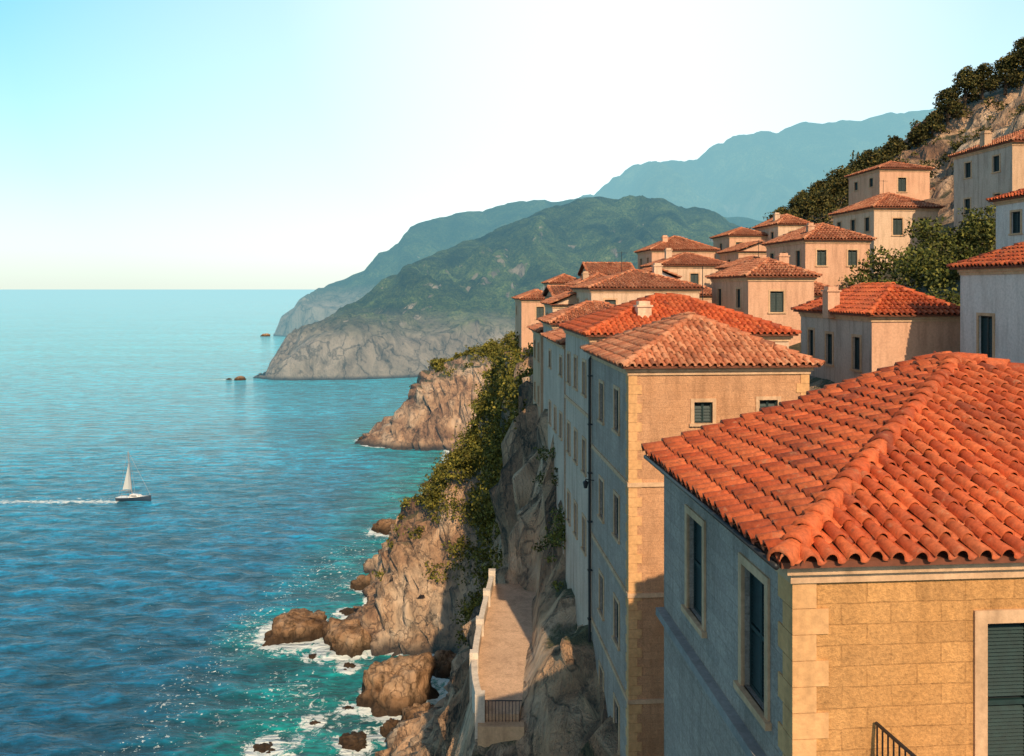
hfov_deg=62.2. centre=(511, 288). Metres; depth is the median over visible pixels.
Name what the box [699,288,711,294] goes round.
roof tiles
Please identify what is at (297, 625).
boulder
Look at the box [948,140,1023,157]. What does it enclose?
roof deck
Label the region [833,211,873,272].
side walls
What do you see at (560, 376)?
stone trim
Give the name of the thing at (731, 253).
stone trim
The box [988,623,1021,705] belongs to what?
window recess
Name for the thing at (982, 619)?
stone trim
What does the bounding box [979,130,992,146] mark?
chimney
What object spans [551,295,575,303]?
gable walls
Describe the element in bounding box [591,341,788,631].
front wall
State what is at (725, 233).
roof tiles
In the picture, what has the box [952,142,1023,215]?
stone trim
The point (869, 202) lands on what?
roof tiles
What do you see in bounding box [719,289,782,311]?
shutters
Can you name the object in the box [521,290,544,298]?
roof tiles
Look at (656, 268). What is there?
chimney
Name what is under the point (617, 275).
ridge tiles
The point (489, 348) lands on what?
shrubs
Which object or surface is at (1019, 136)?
roof tiles
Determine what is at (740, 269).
roof tiles
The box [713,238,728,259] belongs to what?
side walls
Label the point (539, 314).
shutters
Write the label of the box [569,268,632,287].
roof tiles
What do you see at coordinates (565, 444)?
front wall
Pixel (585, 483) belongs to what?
wall lamp
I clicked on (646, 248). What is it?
roof tiles
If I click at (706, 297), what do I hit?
stone trim
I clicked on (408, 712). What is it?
boulder
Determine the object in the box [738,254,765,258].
front wall
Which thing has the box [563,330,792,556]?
stone trim
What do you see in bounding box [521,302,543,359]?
front wall
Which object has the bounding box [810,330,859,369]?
shutters
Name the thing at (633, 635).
quoins
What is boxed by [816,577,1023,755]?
front wall
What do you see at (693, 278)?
shutters
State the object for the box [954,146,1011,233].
side walls
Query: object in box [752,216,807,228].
roof deck
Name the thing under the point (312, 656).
boulder
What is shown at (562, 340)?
ridge tiles
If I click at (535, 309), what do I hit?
stone trim
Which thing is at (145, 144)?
sky
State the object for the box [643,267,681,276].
ridge tiles
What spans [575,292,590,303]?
side walls
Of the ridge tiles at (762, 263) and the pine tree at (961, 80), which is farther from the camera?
the pine tree at (961, 80)
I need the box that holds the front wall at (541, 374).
[541,336,542,412]
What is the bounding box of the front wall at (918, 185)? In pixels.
[880,171,929,199]
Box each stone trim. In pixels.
[514,299,544,346]
[531,330,541,405]
[541,322,558,327]
[544,304,572,314]
[547,339,565,440]
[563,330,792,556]
[572,289,701,304]
[588,354,813,754]
[637,250,716,262]
[643,266,715,283]
[666,477,1023,755]
[699,296,711,298]
[710,277,816,313]
[712,236,766,250]
[719,252,765,261]
[755,225,804,238]
[765,240,871,266]
[798,312,959,372]
[832,208,939,235]
[848,169,931,192]
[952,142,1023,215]
[957,267,1023,357]
[994,197,1023,235]
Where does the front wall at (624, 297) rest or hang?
attached to the side walls at (582, 296)
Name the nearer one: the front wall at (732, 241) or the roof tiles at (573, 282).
the roof tiles at (573, 282)
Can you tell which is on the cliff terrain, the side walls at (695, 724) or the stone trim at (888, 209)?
the side walls at (695, 724)
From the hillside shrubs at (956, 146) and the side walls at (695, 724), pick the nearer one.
the side walls at (695, 724)
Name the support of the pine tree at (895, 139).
on the cliff terrain
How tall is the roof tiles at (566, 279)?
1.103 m
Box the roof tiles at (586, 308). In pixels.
[550,301,613,322]
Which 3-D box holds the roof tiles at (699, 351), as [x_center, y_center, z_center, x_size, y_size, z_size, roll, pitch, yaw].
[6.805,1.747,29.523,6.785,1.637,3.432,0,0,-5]
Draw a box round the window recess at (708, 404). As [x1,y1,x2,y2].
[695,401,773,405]
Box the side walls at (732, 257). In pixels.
[720,254,737,261]
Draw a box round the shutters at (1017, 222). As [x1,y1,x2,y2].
[1013,211,1019,232]
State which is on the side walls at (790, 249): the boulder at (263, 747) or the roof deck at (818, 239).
the roof deck at (818, 239)
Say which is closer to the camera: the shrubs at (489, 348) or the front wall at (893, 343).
the front wall at (893, 343)
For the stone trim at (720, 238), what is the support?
on the side walls at (725, 243)
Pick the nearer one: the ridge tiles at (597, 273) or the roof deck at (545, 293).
the roof deck at (545, 293)
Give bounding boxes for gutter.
[643,455,779,569]
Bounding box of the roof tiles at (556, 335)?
[541,329,565,342]
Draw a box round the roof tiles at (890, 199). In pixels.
[874,193,940,206]
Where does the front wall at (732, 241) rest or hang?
attached to the side walls at (725, 243)
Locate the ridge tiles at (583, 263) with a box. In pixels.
[577,262,634,274]
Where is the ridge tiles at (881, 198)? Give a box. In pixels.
[828,192,943,214]
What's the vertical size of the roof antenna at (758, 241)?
2.075 m
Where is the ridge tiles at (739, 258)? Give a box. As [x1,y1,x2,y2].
[714,255,759,267]
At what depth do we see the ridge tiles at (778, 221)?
97.92 m
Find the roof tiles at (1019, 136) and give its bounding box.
[1011,131,1023,139]
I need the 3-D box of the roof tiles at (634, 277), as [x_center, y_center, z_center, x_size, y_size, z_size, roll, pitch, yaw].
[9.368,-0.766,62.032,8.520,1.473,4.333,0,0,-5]
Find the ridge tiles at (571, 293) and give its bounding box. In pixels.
[540,291,576,303]
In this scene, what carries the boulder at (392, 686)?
in the sea
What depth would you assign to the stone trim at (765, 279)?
55.16 m
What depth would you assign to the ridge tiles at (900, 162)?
92.36 m
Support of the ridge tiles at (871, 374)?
on the roof deck
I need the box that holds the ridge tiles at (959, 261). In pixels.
[946,242,1022,267]
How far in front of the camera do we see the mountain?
3271.25 m
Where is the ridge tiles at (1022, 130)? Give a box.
[947,129,1023,156]
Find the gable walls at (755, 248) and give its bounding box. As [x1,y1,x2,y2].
[738,242,765,250]
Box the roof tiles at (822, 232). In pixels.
[805,224,872,238]
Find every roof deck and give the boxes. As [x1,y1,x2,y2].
[512,291,544,299]
[538,304,607,324]
[541,294,575,304]
[542,275,573,283]
[542,287,569,296]
[542,336,565,344]
[559,297,797,336]
[570,271,704,288]
[578,263,628,275]
[583,319,820,368]
[635,237,718,252]
[641,256,723,267]
[648,376,1023,568]
[650,271,679,278]
[707,260,819,278]
[710,231,767,238]
[717,242,765,253]
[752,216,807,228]
[762,229,874,245]
[793,288,959,316]
[829,203,942,215]
[845,167,932,177]
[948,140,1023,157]
[949,264,1023,269]
[988,195,1023,201]
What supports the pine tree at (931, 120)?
on the cliff terrain
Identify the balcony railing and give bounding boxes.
[875,721,915,755]
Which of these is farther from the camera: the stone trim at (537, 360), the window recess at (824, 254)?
the window recess at (824, 254)
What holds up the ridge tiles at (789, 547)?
on the roof deck at (876, 559)
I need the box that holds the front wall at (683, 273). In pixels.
[663,268,717,287]
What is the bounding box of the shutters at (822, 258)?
[771,250,856,265]
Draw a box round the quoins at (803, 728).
[778,573,828,755]
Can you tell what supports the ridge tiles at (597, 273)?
attached to the roof
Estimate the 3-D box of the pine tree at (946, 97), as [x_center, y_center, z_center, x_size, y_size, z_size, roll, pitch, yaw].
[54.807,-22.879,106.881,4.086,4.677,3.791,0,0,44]
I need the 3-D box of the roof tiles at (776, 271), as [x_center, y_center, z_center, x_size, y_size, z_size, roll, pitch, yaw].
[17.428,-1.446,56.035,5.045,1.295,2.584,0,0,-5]
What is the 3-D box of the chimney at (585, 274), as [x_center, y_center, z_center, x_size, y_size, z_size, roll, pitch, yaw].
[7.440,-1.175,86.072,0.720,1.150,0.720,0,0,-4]
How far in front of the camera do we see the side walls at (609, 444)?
31.33 m
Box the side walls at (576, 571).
[566,334,589,625]
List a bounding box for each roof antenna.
[702,266,702,299]
[752,240,764,257]
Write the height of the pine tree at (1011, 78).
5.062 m
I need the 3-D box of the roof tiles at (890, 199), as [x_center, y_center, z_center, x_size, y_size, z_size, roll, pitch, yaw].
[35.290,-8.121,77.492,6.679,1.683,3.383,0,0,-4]
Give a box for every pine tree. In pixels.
[769,206,789,218]
[787,189,807,207]
[806,180,825,192]
[834,168,853,181]
[859,149,876,162]
[886,136,910,152]
[907,122,932,146]
[918,112,951,138]
[931,87,963,125]
[949,65,988,108]
[960,62,999,99]
[985,55,1023,94]
[1001,37,1023,71]
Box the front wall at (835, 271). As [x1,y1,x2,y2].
[805,243,869,288]
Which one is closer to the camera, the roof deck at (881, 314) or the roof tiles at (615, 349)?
the roof tiles at (615, 349)
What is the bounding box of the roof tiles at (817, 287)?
[814,282,826,293]
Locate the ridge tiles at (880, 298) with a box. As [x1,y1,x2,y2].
[790,282,959,314]
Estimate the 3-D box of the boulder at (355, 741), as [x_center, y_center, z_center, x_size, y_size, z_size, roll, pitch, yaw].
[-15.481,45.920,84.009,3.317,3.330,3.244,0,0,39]
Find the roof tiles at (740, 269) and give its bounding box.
[705,258,763,277]
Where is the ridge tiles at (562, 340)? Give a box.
[540,328,565,342]
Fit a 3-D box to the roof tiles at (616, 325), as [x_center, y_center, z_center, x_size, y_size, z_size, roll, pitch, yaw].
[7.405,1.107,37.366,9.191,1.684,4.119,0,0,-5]
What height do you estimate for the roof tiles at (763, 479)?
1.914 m
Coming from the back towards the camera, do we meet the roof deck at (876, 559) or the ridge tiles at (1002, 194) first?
the ridge tiles at (1002, 194)
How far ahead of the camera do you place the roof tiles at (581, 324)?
39.13 m
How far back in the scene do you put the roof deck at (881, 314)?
37.99 m
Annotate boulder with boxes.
[234,376,245,380]
[253,742,274,752]
[262,608,327,646]
[309,653,316,658]
[309,720,320,724]
[322,617,371,657]
[338,731,366,751]
[339,607,353,615]
[342,705,353,709]
[343,662,355,669]
[350,574,370,590]
[356,652,439,716]
[371,519,395,534]
[380,718,399,737]
[401,702,433,720]
[433,650,455,677]
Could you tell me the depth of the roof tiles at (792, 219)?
97.38 m
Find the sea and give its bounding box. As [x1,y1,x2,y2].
[0,289,449,755]
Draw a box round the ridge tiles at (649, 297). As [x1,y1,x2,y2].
[556,293,801,334]
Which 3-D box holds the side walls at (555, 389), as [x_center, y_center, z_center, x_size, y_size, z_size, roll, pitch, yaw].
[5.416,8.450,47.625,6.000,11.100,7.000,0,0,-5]
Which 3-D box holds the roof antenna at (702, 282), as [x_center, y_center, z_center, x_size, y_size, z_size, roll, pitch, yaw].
[8.948,0.087,39.858,0.900,2.275,0.400,0,0,-4]
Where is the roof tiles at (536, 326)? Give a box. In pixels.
[527,322,542,330]
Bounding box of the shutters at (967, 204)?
[965,156,998,213]
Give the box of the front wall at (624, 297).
[591,293,698,304]
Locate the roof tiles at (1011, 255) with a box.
[949,242,1023,267]
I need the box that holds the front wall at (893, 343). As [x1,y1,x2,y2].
[872,322,959,371]
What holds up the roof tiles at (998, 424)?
on the roof deck at (876, 559)
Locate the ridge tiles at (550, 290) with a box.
[541,285,571,296]
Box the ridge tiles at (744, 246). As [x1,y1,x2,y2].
[718,240,762,251]
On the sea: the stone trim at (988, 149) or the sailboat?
the sailboat
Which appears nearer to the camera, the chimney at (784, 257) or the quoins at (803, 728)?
the quoins at (803, 728)
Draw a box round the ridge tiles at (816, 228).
[760,222,876,244]
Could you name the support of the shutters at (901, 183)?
attached to the side walls at (864, 192)
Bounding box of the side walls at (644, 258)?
[638,253,651,268]
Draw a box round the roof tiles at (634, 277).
[590,270,700,287]
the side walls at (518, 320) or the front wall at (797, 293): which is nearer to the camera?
the front wall at (797, 293)
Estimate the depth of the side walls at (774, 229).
99.11 m
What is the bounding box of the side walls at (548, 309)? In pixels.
[545,307,552,314]
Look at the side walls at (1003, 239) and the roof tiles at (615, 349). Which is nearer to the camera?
the roof tiles at (615, 349)
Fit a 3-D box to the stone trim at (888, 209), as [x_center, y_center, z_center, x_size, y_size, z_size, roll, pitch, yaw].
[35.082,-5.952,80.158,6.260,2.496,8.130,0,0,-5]
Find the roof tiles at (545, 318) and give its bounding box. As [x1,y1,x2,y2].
[538,304,576,322]
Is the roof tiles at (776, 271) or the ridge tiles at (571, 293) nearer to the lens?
the roof tiles at (776, 271)
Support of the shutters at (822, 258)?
attached to the side walls at (790, 249)
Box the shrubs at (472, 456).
[372,331,532,647]
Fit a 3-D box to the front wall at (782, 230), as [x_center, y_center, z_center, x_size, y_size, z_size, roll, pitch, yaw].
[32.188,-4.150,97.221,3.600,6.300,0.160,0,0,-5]
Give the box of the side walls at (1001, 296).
[960,274,1023,362]
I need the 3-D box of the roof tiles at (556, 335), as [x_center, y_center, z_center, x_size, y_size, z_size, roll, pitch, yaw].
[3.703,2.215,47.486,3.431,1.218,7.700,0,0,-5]
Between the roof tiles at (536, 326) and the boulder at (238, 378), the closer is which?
the roof tiles at (536, 326)
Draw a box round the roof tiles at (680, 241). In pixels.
[652,236,717,249]
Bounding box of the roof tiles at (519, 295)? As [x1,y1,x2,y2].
[512,289,536,298]
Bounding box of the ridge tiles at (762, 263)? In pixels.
[706,257,822,275]
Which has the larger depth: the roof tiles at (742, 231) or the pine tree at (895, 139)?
the pine tree at (895, 139)
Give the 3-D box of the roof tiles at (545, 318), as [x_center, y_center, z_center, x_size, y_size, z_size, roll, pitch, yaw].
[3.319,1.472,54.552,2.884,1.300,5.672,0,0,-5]
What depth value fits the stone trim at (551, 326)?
52.09 m
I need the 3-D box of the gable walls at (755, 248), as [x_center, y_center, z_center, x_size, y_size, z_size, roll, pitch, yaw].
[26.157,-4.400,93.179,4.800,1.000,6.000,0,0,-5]
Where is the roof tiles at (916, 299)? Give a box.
[872,285,959,314]
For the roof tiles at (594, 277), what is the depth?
85.33 m
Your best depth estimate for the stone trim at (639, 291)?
60.22 m
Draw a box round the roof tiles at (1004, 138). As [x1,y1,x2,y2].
[948,130,1020,155]
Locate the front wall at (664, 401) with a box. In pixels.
[629,374,805,755]
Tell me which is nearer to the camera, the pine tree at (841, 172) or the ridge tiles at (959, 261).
the ridge tiles at (959, 261)
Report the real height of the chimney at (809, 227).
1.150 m
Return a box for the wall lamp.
[583,479,593,487]
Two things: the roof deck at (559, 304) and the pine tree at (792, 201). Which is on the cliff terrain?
the pine tree at (792, 201)
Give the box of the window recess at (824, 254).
[772,251,855,263]
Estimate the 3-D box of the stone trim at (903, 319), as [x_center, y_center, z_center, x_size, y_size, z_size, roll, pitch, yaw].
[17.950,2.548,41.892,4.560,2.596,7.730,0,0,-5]
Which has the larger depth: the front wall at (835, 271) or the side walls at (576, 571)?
the front wall at (835, 271)
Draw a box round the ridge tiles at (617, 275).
[568,269,706,287]
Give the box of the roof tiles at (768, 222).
[751,215,783,227]
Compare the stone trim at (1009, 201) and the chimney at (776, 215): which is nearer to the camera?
the stone trim at (1009, 201)
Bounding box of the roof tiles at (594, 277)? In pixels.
[577,273,602,283]
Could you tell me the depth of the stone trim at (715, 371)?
28.43 m
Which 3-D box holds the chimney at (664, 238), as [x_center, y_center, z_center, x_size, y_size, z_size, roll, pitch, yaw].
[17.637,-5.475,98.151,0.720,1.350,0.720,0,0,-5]
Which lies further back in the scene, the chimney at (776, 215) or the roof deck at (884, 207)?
the chimney at (776, 215)
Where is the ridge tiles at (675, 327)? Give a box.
[580,312,824,365]
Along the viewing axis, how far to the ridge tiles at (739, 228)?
101.26 m
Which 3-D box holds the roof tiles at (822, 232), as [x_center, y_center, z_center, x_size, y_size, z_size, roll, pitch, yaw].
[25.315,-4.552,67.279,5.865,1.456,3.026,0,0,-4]
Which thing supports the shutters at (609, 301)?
attached to the side walls at (582, 296)
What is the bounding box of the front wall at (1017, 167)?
[1012,145,1023,190]
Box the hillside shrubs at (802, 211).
[790,198,839,217]
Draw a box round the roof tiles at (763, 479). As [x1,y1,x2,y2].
[643,355,948,564]
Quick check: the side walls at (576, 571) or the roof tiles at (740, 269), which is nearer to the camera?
the side walls at (576, 571)
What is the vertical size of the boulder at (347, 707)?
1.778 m
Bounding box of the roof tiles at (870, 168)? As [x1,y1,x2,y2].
[845,162,885,176]
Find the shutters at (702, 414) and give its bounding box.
[602,384,775,723]
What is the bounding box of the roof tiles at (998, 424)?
[780,353,1023,565]
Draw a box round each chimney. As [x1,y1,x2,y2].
[581,271,589,279]
[633,301,652,318]
[651,263,662,274]
[661,235,667,242]
[664,248,672,258]
[772,212,780,220]
[774,253,789,262]
[805,223,815,231]
[821,286,841,317]
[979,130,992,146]
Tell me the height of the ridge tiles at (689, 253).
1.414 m
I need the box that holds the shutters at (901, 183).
[855,178,905,191]
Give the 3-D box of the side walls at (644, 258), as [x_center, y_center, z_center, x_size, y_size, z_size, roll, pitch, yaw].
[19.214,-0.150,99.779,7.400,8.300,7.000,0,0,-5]
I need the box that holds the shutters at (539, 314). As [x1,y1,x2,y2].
[536,307,543,317]
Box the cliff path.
[470,568,535,746]
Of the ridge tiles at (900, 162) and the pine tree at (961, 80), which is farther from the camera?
the pine tree at (961, 80)
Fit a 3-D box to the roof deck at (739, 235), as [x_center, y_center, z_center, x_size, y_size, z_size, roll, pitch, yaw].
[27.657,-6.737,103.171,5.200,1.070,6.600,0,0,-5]
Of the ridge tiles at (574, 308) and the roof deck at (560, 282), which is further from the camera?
the roof deck at (560, 282)
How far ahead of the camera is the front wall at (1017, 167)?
65.03 m
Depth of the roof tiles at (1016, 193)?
49.65 m
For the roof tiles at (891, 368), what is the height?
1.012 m
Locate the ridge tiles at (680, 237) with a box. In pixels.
[636,235,719,250]
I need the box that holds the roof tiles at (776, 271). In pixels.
[748,258,818,275]
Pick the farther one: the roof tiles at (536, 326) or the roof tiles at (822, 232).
the roof tiles at (822, 232)
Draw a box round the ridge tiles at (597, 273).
[564,272,607,284]
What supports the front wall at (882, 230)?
attached to the side walls at (859, 217)
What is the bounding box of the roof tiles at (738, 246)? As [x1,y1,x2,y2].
[716,240,759,252]
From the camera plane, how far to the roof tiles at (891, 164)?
91.52 m
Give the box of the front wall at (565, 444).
[564,349,565,556]
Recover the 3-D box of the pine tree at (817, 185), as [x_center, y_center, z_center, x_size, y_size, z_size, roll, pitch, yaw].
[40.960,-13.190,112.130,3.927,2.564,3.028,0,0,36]
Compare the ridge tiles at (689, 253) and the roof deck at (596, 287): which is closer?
the roof deck at (596, 287)
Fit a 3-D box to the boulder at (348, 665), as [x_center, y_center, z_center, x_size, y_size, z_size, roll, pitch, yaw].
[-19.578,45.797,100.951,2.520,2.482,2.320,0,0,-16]
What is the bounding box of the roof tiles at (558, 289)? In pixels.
[550,286,571,294]
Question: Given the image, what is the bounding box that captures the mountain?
[579,109,935,220]
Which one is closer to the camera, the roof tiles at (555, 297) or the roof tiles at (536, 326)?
the roof tiles at (536, 326)
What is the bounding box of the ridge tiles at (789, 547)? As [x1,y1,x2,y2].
[641,352,1023,565]
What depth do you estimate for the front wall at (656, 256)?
96.11 m
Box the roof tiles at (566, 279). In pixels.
[549,275,575,282]
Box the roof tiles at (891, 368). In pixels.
[808,351,941,394]
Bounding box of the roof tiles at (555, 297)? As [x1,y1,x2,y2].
[541,292,572,303]
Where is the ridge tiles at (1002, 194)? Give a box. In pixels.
[986,188,1023,200]
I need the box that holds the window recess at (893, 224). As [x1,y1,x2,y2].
[839,218,924,234]
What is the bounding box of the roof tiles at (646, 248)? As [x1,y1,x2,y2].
[634,241,660,251]
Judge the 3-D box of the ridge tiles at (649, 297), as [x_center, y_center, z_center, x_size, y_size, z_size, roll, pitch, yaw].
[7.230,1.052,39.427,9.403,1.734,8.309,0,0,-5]
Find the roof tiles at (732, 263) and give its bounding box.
[715,256,751,267]
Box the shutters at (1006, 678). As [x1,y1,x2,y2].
[694,520,1023,755]
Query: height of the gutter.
0.079 m
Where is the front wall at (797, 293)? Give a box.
[748,281,813,345]
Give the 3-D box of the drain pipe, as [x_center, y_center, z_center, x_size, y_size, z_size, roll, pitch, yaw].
[3.238,12.653,34.937,0.248,19.934,0.230,0,0,-5]
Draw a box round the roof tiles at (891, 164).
[879,161,931,167]
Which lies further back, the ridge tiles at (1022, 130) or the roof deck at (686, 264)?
the roof deck at (686, 264)
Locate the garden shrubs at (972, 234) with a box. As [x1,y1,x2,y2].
[838,203,995,305]
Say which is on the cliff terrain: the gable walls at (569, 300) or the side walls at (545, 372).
the side walls at (545, 372)
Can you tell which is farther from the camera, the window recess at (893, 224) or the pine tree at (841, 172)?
the pine tree at (841, 172)
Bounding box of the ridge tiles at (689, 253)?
[639,252,726,266]
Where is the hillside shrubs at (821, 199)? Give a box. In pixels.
[746,135,914,229]
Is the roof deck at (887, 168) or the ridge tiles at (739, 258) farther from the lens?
the roof deck at (887, 168)
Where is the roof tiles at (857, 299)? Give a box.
[793,283,888,313]
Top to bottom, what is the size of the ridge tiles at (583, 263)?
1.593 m
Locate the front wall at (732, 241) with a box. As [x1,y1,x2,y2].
[729,238,766,247]
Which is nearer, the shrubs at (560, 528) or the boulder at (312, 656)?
the shrubs at (560, 528)
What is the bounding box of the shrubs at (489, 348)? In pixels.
[409,331,514,387]
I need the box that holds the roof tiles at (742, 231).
[729,228,767,234]
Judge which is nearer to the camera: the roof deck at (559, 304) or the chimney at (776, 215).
the roof deck at (559, 304)
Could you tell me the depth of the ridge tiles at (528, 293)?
91.32 m
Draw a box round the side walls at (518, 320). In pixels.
[515,301,520,354]
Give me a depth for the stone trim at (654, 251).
96.31 m
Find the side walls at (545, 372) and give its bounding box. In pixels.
[543,325,552,410]
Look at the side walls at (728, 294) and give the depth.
58.21 m
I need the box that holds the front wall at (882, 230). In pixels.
[874,211,937,272]
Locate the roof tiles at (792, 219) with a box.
[778,215,811,223]
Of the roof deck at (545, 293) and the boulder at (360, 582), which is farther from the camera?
the boulder at (360, 582)
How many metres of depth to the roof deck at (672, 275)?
76.63 m
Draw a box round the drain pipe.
[587,356,592,641]
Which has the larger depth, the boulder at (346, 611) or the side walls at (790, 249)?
the boulder at (346, 611)
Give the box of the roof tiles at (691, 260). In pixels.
[661,252,724,264]
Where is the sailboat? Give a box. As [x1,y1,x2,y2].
[115,452,150,500]
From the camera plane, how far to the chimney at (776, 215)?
98.76 m
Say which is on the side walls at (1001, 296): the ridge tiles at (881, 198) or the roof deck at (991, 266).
the roof deck at (991, 266)
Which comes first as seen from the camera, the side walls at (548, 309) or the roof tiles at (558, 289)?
the side walls at (548, 309)
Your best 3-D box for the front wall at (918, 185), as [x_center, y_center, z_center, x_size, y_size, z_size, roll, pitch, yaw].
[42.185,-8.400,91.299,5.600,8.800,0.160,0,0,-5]
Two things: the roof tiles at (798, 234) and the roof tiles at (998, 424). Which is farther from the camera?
the roof tiles at (798, 234)
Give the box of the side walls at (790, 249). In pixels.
[766,243,804,268]
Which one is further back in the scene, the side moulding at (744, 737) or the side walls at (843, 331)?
the side walls at (843, 331)
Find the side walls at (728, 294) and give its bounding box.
[712,281,747,313]
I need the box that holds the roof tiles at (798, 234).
[761,224,818,243]
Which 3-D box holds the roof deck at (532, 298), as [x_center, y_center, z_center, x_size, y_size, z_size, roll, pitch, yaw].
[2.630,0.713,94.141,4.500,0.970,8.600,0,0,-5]
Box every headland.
[253,195,739,379]
[273,197,763,336]
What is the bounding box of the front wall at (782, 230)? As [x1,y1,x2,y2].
[778,227,801,235]
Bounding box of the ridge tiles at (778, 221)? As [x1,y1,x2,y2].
[755,213,812,225]
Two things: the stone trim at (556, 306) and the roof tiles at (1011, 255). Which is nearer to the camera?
the roof tiles at (1011, 255)
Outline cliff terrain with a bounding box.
[346,69,1023,755]
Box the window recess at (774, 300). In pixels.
[720,292,781,303]
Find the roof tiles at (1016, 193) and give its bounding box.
[987,189,1023,199]
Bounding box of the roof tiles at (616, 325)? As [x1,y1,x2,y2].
[584,294,800,334]
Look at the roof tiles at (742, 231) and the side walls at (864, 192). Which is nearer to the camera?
the side walls at (864, 192)
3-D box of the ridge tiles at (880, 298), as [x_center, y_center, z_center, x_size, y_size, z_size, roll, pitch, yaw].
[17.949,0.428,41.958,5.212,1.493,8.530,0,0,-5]
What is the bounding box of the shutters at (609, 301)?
[605,300,615,304]
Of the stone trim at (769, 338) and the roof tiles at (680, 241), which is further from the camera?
the roof tiles at (680, 241)
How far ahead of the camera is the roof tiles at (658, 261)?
85.87 m
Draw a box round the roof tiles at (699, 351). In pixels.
[621,314,822,366]
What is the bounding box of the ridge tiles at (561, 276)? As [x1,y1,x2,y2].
[543,273,578,282]
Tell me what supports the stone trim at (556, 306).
on the side walls at (548, 309)
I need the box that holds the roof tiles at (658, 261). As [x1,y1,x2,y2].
[640,252,682,266]
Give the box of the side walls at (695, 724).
[664,476,782,755]
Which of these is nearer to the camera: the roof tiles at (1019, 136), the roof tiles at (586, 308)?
the roof tiles at (586, 308)
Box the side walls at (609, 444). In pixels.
[592,359,626,755]
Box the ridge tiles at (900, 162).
[844,161,934,176]
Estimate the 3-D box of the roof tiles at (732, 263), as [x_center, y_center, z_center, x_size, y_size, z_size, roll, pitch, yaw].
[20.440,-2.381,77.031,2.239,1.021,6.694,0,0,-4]
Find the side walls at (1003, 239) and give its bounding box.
[996,202,1023,248]
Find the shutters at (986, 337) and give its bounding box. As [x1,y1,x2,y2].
[981,316,991,356]
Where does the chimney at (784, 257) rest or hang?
on the roof deck at (754, 275)
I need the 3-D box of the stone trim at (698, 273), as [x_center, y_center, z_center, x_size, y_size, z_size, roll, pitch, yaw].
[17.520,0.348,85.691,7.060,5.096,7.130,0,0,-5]
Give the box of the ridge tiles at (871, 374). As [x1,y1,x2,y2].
[806,351,987,394]
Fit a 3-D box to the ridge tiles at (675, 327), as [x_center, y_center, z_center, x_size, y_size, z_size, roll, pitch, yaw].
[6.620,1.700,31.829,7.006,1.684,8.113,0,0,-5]
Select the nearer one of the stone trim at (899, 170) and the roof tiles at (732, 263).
the roof tiles at (732, 263)
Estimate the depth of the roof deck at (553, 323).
53.17 m
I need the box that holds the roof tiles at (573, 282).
[565,273,595,284]
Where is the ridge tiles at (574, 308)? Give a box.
[536,300,614,322]
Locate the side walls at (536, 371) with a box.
[533,333,540,420]
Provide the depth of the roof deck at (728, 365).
28.07 m
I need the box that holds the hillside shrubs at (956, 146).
[857,95,1023,183]
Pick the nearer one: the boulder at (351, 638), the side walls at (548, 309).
the side walls at (548, 309)
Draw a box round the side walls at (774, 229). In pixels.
[758,227,777,240]
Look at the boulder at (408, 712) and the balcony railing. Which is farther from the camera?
the boulder at (408, 712)
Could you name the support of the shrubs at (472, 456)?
on the cliff terrain
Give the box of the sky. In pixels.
[0,0,1023,288]
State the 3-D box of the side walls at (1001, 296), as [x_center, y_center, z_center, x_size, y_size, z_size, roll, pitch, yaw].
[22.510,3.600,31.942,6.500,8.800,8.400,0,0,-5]
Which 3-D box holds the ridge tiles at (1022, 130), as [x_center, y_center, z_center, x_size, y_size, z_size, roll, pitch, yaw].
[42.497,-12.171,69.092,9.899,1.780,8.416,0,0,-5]
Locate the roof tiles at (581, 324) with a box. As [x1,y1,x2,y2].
[558,296,647,334]
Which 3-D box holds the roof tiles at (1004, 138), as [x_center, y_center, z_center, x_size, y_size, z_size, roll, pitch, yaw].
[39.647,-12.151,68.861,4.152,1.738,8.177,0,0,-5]
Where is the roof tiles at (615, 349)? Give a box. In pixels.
[581,313,688,365]
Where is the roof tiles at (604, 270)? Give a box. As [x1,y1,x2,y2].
[585,262,632,273]
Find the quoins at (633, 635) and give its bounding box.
[626,374,808,755]
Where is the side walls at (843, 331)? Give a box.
[801,316,871,382]
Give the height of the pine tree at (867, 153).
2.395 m
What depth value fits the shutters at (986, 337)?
34.30 m
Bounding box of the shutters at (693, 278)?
[690,274,697,283]
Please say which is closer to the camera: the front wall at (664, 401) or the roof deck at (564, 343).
the front wall at (664, 401)
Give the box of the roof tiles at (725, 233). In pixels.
[710,228,737,237]
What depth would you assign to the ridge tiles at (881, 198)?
77.93 m
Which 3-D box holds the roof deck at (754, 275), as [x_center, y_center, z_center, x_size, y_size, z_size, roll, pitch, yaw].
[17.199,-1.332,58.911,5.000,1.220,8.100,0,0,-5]
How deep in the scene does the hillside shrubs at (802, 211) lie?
108.06 m
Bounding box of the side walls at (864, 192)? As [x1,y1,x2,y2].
[849,171,879,204]
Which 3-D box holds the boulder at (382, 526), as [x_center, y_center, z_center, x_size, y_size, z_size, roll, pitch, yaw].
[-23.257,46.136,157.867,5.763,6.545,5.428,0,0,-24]
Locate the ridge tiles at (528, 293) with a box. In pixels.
[511,289,542,298]
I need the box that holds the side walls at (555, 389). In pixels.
[548,342,563,553]
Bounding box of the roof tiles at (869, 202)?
[829,193,885,214]
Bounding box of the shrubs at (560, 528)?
[531,443,566,591]
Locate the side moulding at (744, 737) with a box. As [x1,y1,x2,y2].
[656,607,765,755]
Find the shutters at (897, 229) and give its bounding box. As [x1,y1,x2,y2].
[838,218,926,234]
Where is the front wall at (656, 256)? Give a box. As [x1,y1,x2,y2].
[652,253,715,261]
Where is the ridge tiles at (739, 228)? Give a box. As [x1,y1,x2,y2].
[709,227,766,237]

